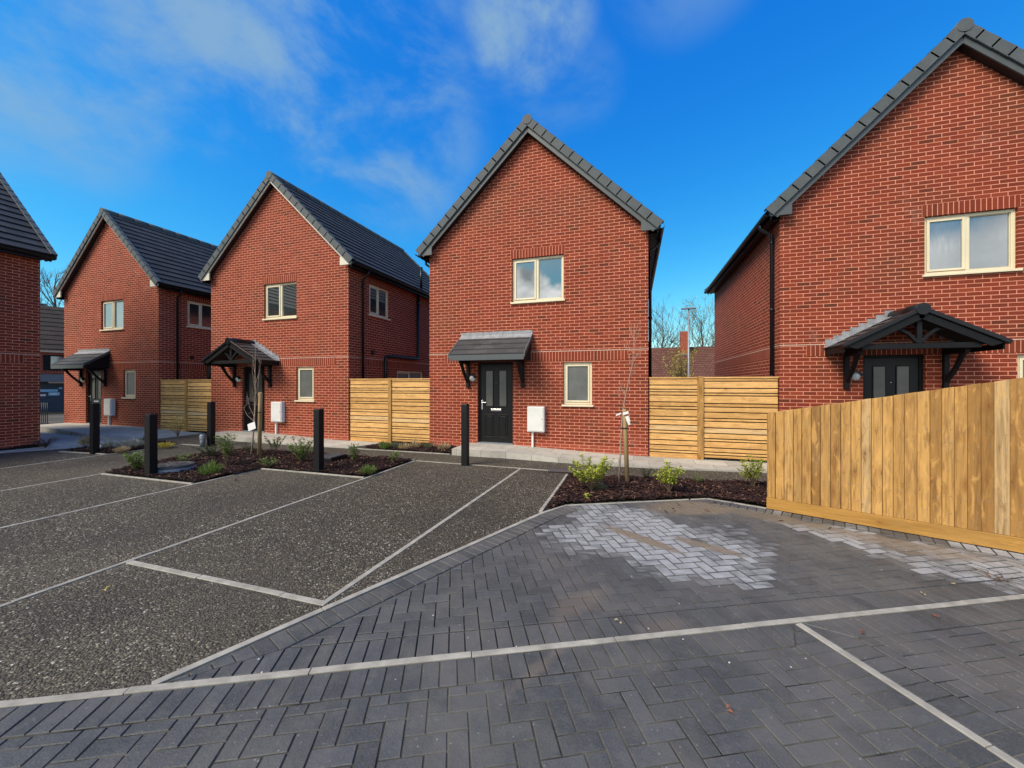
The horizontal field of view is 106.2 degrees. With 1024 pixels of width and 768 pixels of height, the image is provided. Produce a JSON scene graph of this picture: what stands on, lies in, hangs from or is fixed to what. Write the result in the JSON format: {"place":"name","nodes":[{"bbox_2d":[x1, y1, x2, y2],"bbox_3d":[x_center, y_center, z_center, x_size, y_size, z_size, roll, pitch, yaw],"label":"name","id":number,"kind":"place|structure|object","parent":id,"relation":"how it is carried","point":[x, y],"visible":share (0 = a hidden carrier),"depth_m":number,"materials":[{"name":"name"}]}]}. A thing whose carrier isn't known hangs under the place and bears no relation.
{"place":"outdoors","nodes":[
{"label":"outdoors","id":0,"kind":"place"},
{"bbox_2d":[0,431,125,453],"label":"pavement","id":1,"kind":"structure","parent":0,"point":[65,441],"depth_m":10.59,"materials":[{"name":"grey concrete"}]},
{"bbox_2d":[0,443,48,449],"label":"bark mulch","id":2,"kind":"object","parent":1,"relation":"on","point":[20,446],"visible":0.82,"depth_m":9.79,"materials":[{"name":"brown wood"}]},
{"bbox_2d":[31,436,58,447],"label":"shrub","id":3,"kind":"object","parent":1,"relation":"on","point":[43,444],"visible":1,"depth_m":9.83,"materials":[{"name":"green plant"}]},
{"bbox_2d":[76,433,89,445],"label":"herb","id":4,"kind":"object","parent":1,"relation":"on","point":[84,441],"visible":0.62,"depth_m":10.17,"materials":[{"name":"plant"}]},
{"bbox_2d":[40,423,204,440],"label":"path","id":5,"kind":"structure","parent":0,"point":[117,432],"depth_m":12.71,"materials":[{"name":"grey concrete"}]},
{"bbox_2d":[51,207,217,428],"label":"brick house","id":6,"kind":"structure","parent":0,"point":[134,294],"depth_m":14.18,"materials":[{"name":"red brick"}]},
{"bbox_2d":[85,370,100,423],"bbox_3d":[-15.721,0.476,14.527,0.940,2.052,0.160,0,0,18],"label":"door","id":7,"kind":"structure","parent":6,"relation":"in","point":[94,385],"depth_m":14.59,"materials":[{"name":"black paint"}]},
{"bbox_2d":[99,300,123,330],"bbox_3d":[-14.689,-2.523,14.177,1.350,1.115,0.165,0,0,18],"label":"window","id":8,"kind":"structure","parent":6,"relation":"in","point":[112,310],"depth_m":14.20,"materials":[{"name":"beige glass"}]},
{"bbox_2d":[121,370,135,398],"bbox_3d":[-13.769,0.007,13.886,0.740,1.045,0.165,0,0,18],"label":"window","id":9,"kind":"structure","parent":6,"relation":"in","point":[129,374],"depth_m":13.92,"materials":[{"name":"beige glass"}]},
{"bbox_2d":[186,301,210,329],"bbox_3d":[-11.899,-2.603,14.734,0.165,0.995,1.090,0,0,18],"label":"window","id":10,"kind":"structure","parent":6,"relation":"in","point":[198,314],"depth_m":14.66,"materials":[{"name":"beige glass"}]},
{"bbox_2d":[199,434,205,446],"bbox_3d":[-8.111,1.485,10.075,0.132,0.330,0.132,0,0,18],"label":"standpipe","id":11,"kind":"object","parent":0,"point":[202,437],"visible":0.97,"depth_m":10.04,"materials":[{"name":"grey metal"}]},
{"bbox_2d":[215,431,378,448],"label":"path","id":12,"kind":"structure","parent":0,"point":[242,436],"depth_m":10.93,"materials":[{"name":"grey concrete"}]},
{"bbox_2d":[198,171,429,440],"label":"brick house","id":13,"kind":"structure","parent":0,"point":[320,303],"depth_m":11.82,"materials":[{"name":"red brick"}]},
{"bbox_2d":[242,366,264,432],"bbox_3d":[-8.094,0.476,12.114,0.940,2.052,0.160,0,0,18],"label":"door","id":14,"kind":"structure","parent":13,"relation":"in","point":[249,390],"depth_m":12.18,"materials":[{"name":"black paint"}]},
{"bbox_2d":[262,282,296,320],"bbox_3d":[-7.061,-2.523,11.764,1.350,1.115,0.165,0,0,18],"label":"window","id":15,"kind":"structure","parent":13,"relation":"in","point":[281,299],"depth_m":11.78,"materials":[{"name":"beige glass"}]},
{"bbox_2d":[294,367,314,401],"bbox_3d":[-6.141,0.007,11.473,0.740,1.045,0.165,0,0,18],"label":"window","id":16,"kind":"structure","parent":13,"relation":"in","point":[305,375],"depth_m":11.50,"materials":[{"name":"beige glass"}]},
{"bbox_2d":[368,284,390,320],"bbox_3d":[-4.271,-2.603,12.321,0.165,0.995,1.090,0,0,18],"label":"window","id":17,"kind":"structure","parent":13,"relation":"in","point":[378,297],"depth_m":12.33,"materials":[{"name":"beige glass"}]},
{"bbox_2d":[397,370,421,378],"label":"window","id":18,"kind":"structure","parent":13,"relation":"in","point":[400,374],"depth_m":13.98,"materials":[{"name":"beige glass"}]},
{"bbox_2d":[40,402,696,453],"bbox_3d":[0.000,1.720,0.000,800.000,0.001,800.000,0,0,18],"label":"ground","id":19,"kind":"structure","parent":0,"point":[55,417],"depth_m":19.75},
{"bbox_2d":[0,172,57,447],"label":"brick house","id":20,"kind":"structure","parent":19,"relation":"on","point":[26,247],"depth_m":10.03,"materials":[{"name":"red brick"}]},
{"bbox_2d":[40,303,63,412],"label":"old building","id":21,"kind":"structure","parent":19,"relation":"on","point":[52,351],"depth_m":22.63,"materials":[{"name":"red brick"}]},
{"bbox_2d":[40,382,63,412],"bbox_3d":[-27.035,0.762,22.339,0.080,1.775,2.050,0,0,40],"label":"door","id":22,"kind":"structure","parent":21,"relation":"in","point":[52,394],"depth_m":22.50,"materials":[{"name":"blue plastic"}]},
{"bbox_2d":[43,355,63,370],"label":"window","id":23,"kind":"structure","parent":21,"relation":"in","point":[48,360],"depth_m":22.46,"materials":[{"name":"glass"}]},
{"bbox_2d":[40,266,66,306],"bbox_3d":[-47.540,-6.059,40.255,9.977,15.524,8.433,0,0,18],"label":"bare tree","id":24,"kind":"object","parent":19,"relation":"on","point":[54,304],"visible":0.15,"depth_m":39.64,"materials":[{"name":"brown plant"}]},
{"bbox_2d":[0,444,1023,767],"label":"kerb edging","id":25,"kind":"object","parent":19,"relation":"on","point":[158,684],"visible":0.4,"depth_m":2.55,"materials":[{"name":"concrete"}]},
{"bbox_2d":[648,293,696,347],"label":"bare tree","id":26,"kind":"object","parent":19,"relation":"on","point":[663,345],"visible":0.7,"depth_m":48.25,"materials":[{"name":"brown plant"}]},
{"bbox_2d":[662,346,697,376],"bbox_3d":[13.146,-0.651,30.230,2.725,4.622,3.242,0,0,18],"label":"shrub","id":27,"kind":"object","parent":19,"relation":"on","point":[680,373],"visible":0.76,"depth_m":29.86,"materials":[{"name":"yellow plant"}]},
{"bbox_2d":[652,331,713,395],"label":"bungalow","id":28,"kind":"object","parent":19,"relation":"on","point":[702,363],"visible":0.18,"depth_m":40.27,"materials":[{"name":"red brick"}]},
{"bbox_2d":[659,296,713,346],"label":"bare tree","id":29,"kind":"object","parent":19,"relation":"on","point":[701,334],"visible":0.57,"depth_m":44.58,"materials":[{"name":"brown plant"}]},
{"bbox_2d":[681,307,695,376],"bbox_3d":[10.851,-1.515,23.628,0.840,6.330,0.240,0,0,18],"label":"street lamp","id":30,"kind":"object","parent":19,"relation":"on","point":[688,339],"visible":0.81,"depth_m":23.58,"materials":[{"name":"grey metal"}]},
{"bbox_2d":[0,499,1023,767],"bbox_3d":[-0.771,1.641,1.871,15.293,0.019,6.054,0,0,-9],"label":"block paving","id":31,"kind":"structure","parent":0,"point":[726,559],"depth_m":2.24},
{"bbox_2d":[967,567,1019,587],"bbox_3d":[4.038,1.615,3.246,0.260,0.029,0.330,0,0,42],"label":"twig","id":32,"kind":"object","parent":31,"relation":"on","point":[988,575],"visible":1,"depth_m":3.25,"materials":[{"name":"brown wood"}]},
{"bbox_2d":[0,423,1023,700],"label":"parking court","id":33,"kind":"object","parent":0,"point":[130,625],"depth_m":4.00,"materials":[{"name":"grey asphalt"}]},
{"bbox_2d":[40,403,48,424],"bbox_3d":[-18.615,1.180,14.928,2.100,0.940,0.040,0,0,18],"label":"railing","id":34,"kind":"object","parent":33,"relation":"on","point":[43,404],"visible":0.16,"depth_m":14.66,"materials":[{"name":"black metal"}]},
{"bbox_2d":[90,403,99,453],"bbox_3d":[-9.870,1.052,9.097,0.130,1.196,0.132,0,0,18],"label":"bollard","id":35,"kind":"object","parent":33,"relation":"on","point":[94,428],"visible":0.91,"depth_m":9.04,"materials":[{"name":"black plastic"}]},
{"bbox_2d":[64,440,175,452],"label":"bark mulch","id":36,"kind":"object","parent":33,"relation":"on","point":[110,449],"visible":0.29,"depth_m":9.56,"materials":[{"name":"brown wood"}]},
{"bbox_2d":[89,439,124,448],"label":"herb","id":37,"kind":"object","parent":36,"relation":"on","point":[109,443],"visible":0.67,"depth_m":9.71,"materials":[{"name":"grey plant"}]},
{"bbox_2d":[111,437,143,446],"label":"herb","id":38,"kind":"object","parent":36,"relation":"on","point":[128,443],"visible":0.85,"depth_m":9.78,"materials":[{"name":"grey plant"}]},
{"bbox_2d":[113,445,130,452],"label":"herb","id":39,"kind":"object","parent":33,"relation":"on","point":[121,449],"visible":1,"depth_m":9.14,"materials":[{"name":"plant"}]},
{"bbox_2d":[158,441,175,448],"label":"herb","id":40,"kind":"object","parent":33,"relation":"on","point":[162,445],"visible":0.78,"depth_m":9.80,"materials":[{"name":"yellow plant"}]},
{"bbox_2d":[167,417,184,435],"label":"shrub","id":41,"kind":"object","parent":33,"relation":"on","point":[177,432],"visible":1,"depth_m":11.87,"materials":[{"name":"green plant"}]},
{"bbox_2d":[160,379,210,432],"bbox_3d":[-11.051,0.744,13.079,2.520,1.812,0.155,0,0,18],"label":"slat fence","id":42,"kind":"object","parent":33,"relation":"on","point":[188,399],"visible":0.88,"depth_m":13.05,"materials":[{"name":"brown wood"}]},
{"bbox_2d":[207,402,214,445],"bbox_3d":[-7.995,1.061,10.223,0.130,1.178,0.132,0,0,15],"label":"bollard","id":43,"kind":"object","parent":33,"relation":"on","point":[210,423],"visible":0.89,"depth_m":10.17,"materials":[{"name":"black plastic"}]},
{"bbox_2d":[106,447,412,486],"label":"bark mulch","id":44,"kind":"object","parent":33,"relation":"on","point":[242,465],"visible":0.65,"depth_m":7.77,"materials":[{"name":"brown wood"}]},
{"bbox_2d":[122,450,143,468],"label":"shrub","id":45,"kind":"object","parent":44,"relation":"on","point":[137,463],"visible":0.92,"depth_m":7.17,"materials":[{"name":"green plant"}]},
{"bbox_2d":[144,414,157,477],"bbox_3d":[-6.418,1.093,6.838,0.130,1.115,0.132,0,0,15],"label":"bollard","id":46,"kind":"object","parent":44,"relation":"on","point":[150,443],"visible":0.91,"depth_m":6.79,"materials":[{"name":"black plastic"}]},
{"bbox_2d":[158,461,196,473],"bbox_3d":[-6.371,1.589,7.238,0.680,0.162,0.680,0,0,18],"label":"chamber cover","id":47,"kind":"object","parent":44,"relation":"on","point":[176,466],"visible":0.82,"depth_m":7.14,"materials":[{"name":"grey metal"}]},
{"bbox_2d":[174,452,195,460],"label":"herb","id":48,"kind":"object","parent":44,"relation":"on","point":[183,457],"visible":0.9,"depth_m":7.92,"materials":[{"name":"green plant"}]},
{"bbox_2d":[192,443,221,455],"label":"shrub","id":49,"kind":"object","parent":44,"relation":"on","point":[211,451],"visible":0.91,"depth_m":8.50,"materials":[{"name":"green plant"}]},
{"bbox_2d":[191,460,223,474],"bbox_3d":[-5.405,1.482,6.896,0.462,0.299,0.528,0,0,27],"label":"herb","id":50,"kind":"object","parent":44,"relation":"on","point":[210,471],"visible":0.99,"depth_m":6.88,"materials":[{"name":"green plant"}]},
{"bbox_2d":[214,433,237,464],"bbox_3d":[-5.677,1.299,7.588,0.423,0.653,0.356,0,0,-14],"label":"shrub","id":51,"kind":"object","parent":44,"relation":"on","point":[226,444],"visible":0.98,"depth_m":7.58,"materials":[{"name":"green plant"}]},
{"bbox_2d":[241,440,255,451],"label":"herb","id":52,"kind":"object","parent":44,"relation":"on","point":[246,444],"visible":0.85,"depth_m":9.00,"materials":[{"name":"green plant"}]},
{"bbox_2d":[244,341,261,455],"bbox_3d":[-5.877,0.331,8.662,0.559,2.602,0.180,0,0,18],"label":"sapling","id":53,"kind":"object","parent":44,"relation":"on","point":[251,426],"visible":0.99,"depth_m":8.66,"materials":[{"name":"brown plant"}]},
{"bbox_2d":[257,392,263,455],"bbox_3d":[-5.640,0.920,8.659,0.219,1.462,0.118,0,0,18],"label":"tree stake","id":54,"kind":"object","parent":44,"relation":"on","point":[259,431],"visible":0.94,"depth_m":8.64,"materials":[{"name":"brown wood"}]},
{"bbox_2d":[259,455,280,467],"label":"herb","id":55,"kind":"object","parent":44,"relation":"on","point":[270,463],"visible":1,"depth_m":7.49,"materials":[{"name":"green plant"}]},
{"bbox_2d":[264,435,286,452],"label":"shrub","id":56,"kind":"object","parent":44,"relation":"on","point":[274,443],"visible":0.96,"depth_m":8.89,"materials":[{"name":"green plant"}]},
{"bbox_2d":[286,436,312,461],"bbox_3d":[-4.340,1.349,7.941,0.606,0.558,0.556,0,0,-23],"label":"shrub","id":57,"kind":"object","parent":44,"relation":"on","point":[301,455],"visible":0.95,"depth_m":7.96,"materials":[{"name":"green plant"}]},
{"bbox_2d":[313,409,323,472],"bbox_3d":[-3.611,1.058,7.185,0.130,1.183,0.132,0,0,16],"label":"bollard","id":58,"kind":"object","parent":44,"relation":"on","point":[318,439],"visible":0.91,"depth_m":7.13,"materials":[{"name":"black plastic"}]},
{"bbox_2d":[312,453,346,462],"bbox_3d":[-3.841,1.581,8.128,0.480,0.178,0.480,0,0,18],"label":"inspection chamber","id":59,"kind":"object","parent":44,"relation":"on","point":[329,457],"visible":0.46,"depth_m":8.04,"materials":[{"name":"black plastic"}]},
{"bbox_2d":[348,442,359,461],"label":"shrub","id":60,"kind":"object","parent":44,"relation":"on","point":[353,453],"visible":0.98,"depth_m":7.89,"materials":[{"name":"green plant"}]},
{"bbox_2d":[359,464,375,474],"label":"herb","id":61,"kind":"object","parent":44,"relation":"on","point":[367,470],"visible":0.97,"depth_m":6.91,"materials":[{"name":"green plant"}]},
{"bbox_2d":[389,450,399,462],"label":"herb","id":62,"kind":"object","parent":44,"relation":"on","point":[394,459],"visible":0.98,"depth_m":7.83,"materials":[{"name":"green plant"}]},
{"bbox_2d":[349,378,429,443],"bbox_3d":[-3.394,0.744,10.657,2.580,1.812,0.155,0,0,18],"label":"slat fence","id":63,"kind":"object","parent":33,"relation":"on","point":[392,410],"visible":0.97,"depth_m":10.58,"materials":[{"name":"brown wood"}]},
{"bbox_2d":[362,442,459,451],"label":"bark mulch","id":64,"kind":"object","parent":33,"relation":"on","point":[422,448],"visible":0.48,"depth_m":9.54,"materials":[{"name":"brown wood"}]},
{"bbox_2d":[379,440,389,448],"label":"herb","id":65,"kind":"object","parent":64,"relation":"on","point":[383,445],"visible":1,"depth_m":9.62,"materials":[{"name":"green plant"}]},
{"bbox_2d":[389,441,398,447],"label":"herb","id":66,"kind":"object","parent":64,"relation":"on","point":[393,445],"visible":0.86,"depth_m":9.69,"materials":[{"name":"green plant"}]},
{"bbox_2d":[398,441,410,448],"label":"herb","id":67,"kind":"object","parent":64,"relation":"on","point":[404,445],"visible":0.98,"depth_m":9.49,"materials":[{"name":"plant"}]},
{"bbox_2d":[409,438,422,447],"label":"herb","id":68,"kind":"object","parent":64,"relation":"on","point":[415,444],"visible":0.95,"depth_m":9.69,"materials":[{"name":"plant"}]},
{"bbox_2d":[422,441,436,447],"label":"herb","id":69,"kind":"object","parent":64,"relation":"on","point":[428,445],"visible":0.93,"depth_m":9.61,"materials":[{"name":"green plant"}]},
{"bbox_2d":[437,441,449,448],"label":"herb","id":70,"kind":"object","parent":64,"relation":"on","point":[440,446],"visible":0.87,"depth_m":9.39,"materials":[{"name":"plant"}]},
{"bbox_2d":[461,404,468,465],"bbox_3d":[-0.949,1.027,7.808,0.130,1.246,0.132,0,0,17],"label":"bollard","id":71,"kind":"object","parent":33,"relation":"on","point":[464,434],"visible":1,"depth_m":7.75,"materials":[{"name":"black paint"}]},
{"bbox_2d":[548,468,588,472],"bbox_3d":[1.100,1.653,7.245,0.800,0.034,0.280,0,0,12],"label":"drain grate","id":72,"kind":"object","parent":33,"relation":"on","point":[553,470],"visible":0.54,"depth_m":7.28,"materials":[{"name":"grey metal"}]},
{"bbox_2d":[546,472,830,528],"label":"bark mulch","id":73,"kind":"object","parent":33,"relation":"on","point":[722,487],"visible":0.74,"depth_m":5.79,"materials":[{"name":"brown wood"}]},
{"bbox_2d":[567,452,614,490],"bbox_3d":[1.154,1.338,5.764,0.656,0.579,0.586,0,0,-44],"label":"shrub","id":74,"kind":"object","parent":73,"relation":"on","point":[591,474],"visible":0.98,"depth_m":5.77,"materials":[{"name":"green plant"}]},
{"bbox_2d":[594,482,606,489],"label":"herb","id":75,"kind":"object","parent":73,"relation":"on","point":[600,485],"visible":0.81,"depth_m":5.85,"materials":[{"name":"green plant"}]},
{"bbox_2d":[618,409,629,482],"bbox_3d":[1.837,1.030,6.311,0.182,1.243,0.106,0,0,18],"label":"tree stake","id":76,"kind":"object","parent":73,"relation":"on","point":[625,443],"visible":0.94,"depth_m":6.27,"materials":[{"name":"brown wood"}]},
{"bbox_2d":[616,316,643,480],"bbox_3d":[1.903,0.256,6.266,0.478,2.750,0.236,0,0,18],"label":"sapling","id":77,"kind":"object","parent":73,"relation":"on","point":[627,418],"visible":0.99,"depth_m":6.28,"materials":[{"name":"brown plant"}]},
{"bbox_2d":[641,467,654,477],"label":"herb","id":78,"kind":"object","parent":73,"relation":"on","point":[648,471],"visible":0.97,"depth_m":6.51,"materials":[{"name":"green plant"}]},
{"bbox_2d":[652,459,685,491],"bbox_3d":[2.319,1.371,5.702,0.478,0.511,0.433,0,0,27],"label":"shrub","id":79,"kind":"object","parent":73,"relation":"on","point":[669,477],"visible":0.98,"depth_m":5.67,"materials":[{"name":"green plant"}]},
{"bbox_2d":[690,472,704,482],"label":"herb","id":80,"kind":"object","parent":73,"relation":"on","point":[698,480],"visible":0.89,"depth_m":6.20,"materials":[{"name":"green plant"}]},
{"bbox_2d":[737,455,766,486],"bbox_3d":[3.734,1.379,6.004,0.407,0.497,0.429,0,0,22],"label":"shrub","id":81,"kind":"object","parent":73,"relation":"on","point":[749,473],"visible":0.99,"depth_m":5.95,"materials":[{"name":"green plant"}]},
{"bbox_2d":[766,377,1023,552],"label":"closeboard fence","id":82,"kind":"object","parent":33,"relation":"on","point":[945,463],"visible":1,"depth_m":4.18,"materials":[{"name":"brown wood"}]},
{"bbox_2d":[0,0,1023,347],"label":"sky","id":83,"kind":"structure","parent":0,"point":[171,115],"materials":[{"name":"blue"}]},
{"bbox_2d":[415,114,664,456],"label":"brick house","id":84,"kind":"structure","parent":0,"point":[538,249],"depth_m":9.23,"materials":[{"name":"red brick"}]},
{"bbox_2d":[477,362,512,444],"bbox_3d":[-0.409,0.476,9.684,0.940,2.052,0.160,0,0,18],"label":"door","id":85,"kind":"structure","parent":84,"relation":"in","point":[495,381],"depth_m":9.71,"materials":[{"name":"black paint"}]},
{"bbox_2d":[510,255,564,303],"bbox_3d":[0.624,-2.523,9.334,1.350,1.115,0.165,0,0,18],"label":"window","id":86,"kind":"structure","parent":84,"relation":"in","point":[538,279],"depth_m":9.35,"materials":[{"name":"clear glass"}]},
{"bbox_2d":[561,362,593,406],"bbox_3d":[1.544,0.007,9.043,0.740,1.045,0.165,0,0,18],"label":"window","id":87,"kind":"structure","parent":84,"relation":"in","point":[577,375],"depth_m":9.06,"materials":[{"name":"beige glass"}]},
{"bbox_2d":[452,443,766,472],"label":"path","id":88,"kind":"structure","parent":0,"point":[518,452],"depth_m":8.26,"materials":[{"name":"grey concrete"}]},
{"bbox_2d":[649,376,778,461],"bbox_3d":[4.247,0.744,8.240,2.490,1.812,0.155,0,0,18],"label":"slat fence","id":89,"kind":"object","parent":88,"relation":"on","point":[730,413],"visible":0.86,"depth_m":8.21,"materials":[{"name":"brown wood"}]},
{"bbox_2d":[704,17,1023,410],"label":"brick house","id":90,"kind":"structure","parent":0,"point":[878,252],"depth_m":7.16,"materials":[{"name":"red brick"}]},
{"bbox_2d":[863,354,922,398],"bbox_3d":[7.204,0.476,7.324,0.940,2.052,0.070,0,0,18],"label":"door","id":91,"kind":"structure","parent":90,"relation":"in","point":[883,375],"depth_m":7.31,"materials":[{"name":"black paint"}]},
{"bbox_2d":[922,209,1022,276],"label":"window","id":92,"kind":"structure","parent":90,"relation":"in","point":[979,242],"depth_m":6.95,"materials":[{"name":"clear glass"}]},
{"bbox_2d":[1018,355,1023,377],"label":"window","id":93,"kind":"structure","parent":90,"relation":"in","point":[1020,357],"depth_m":6.73,"materials":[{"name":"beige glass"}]}
]}

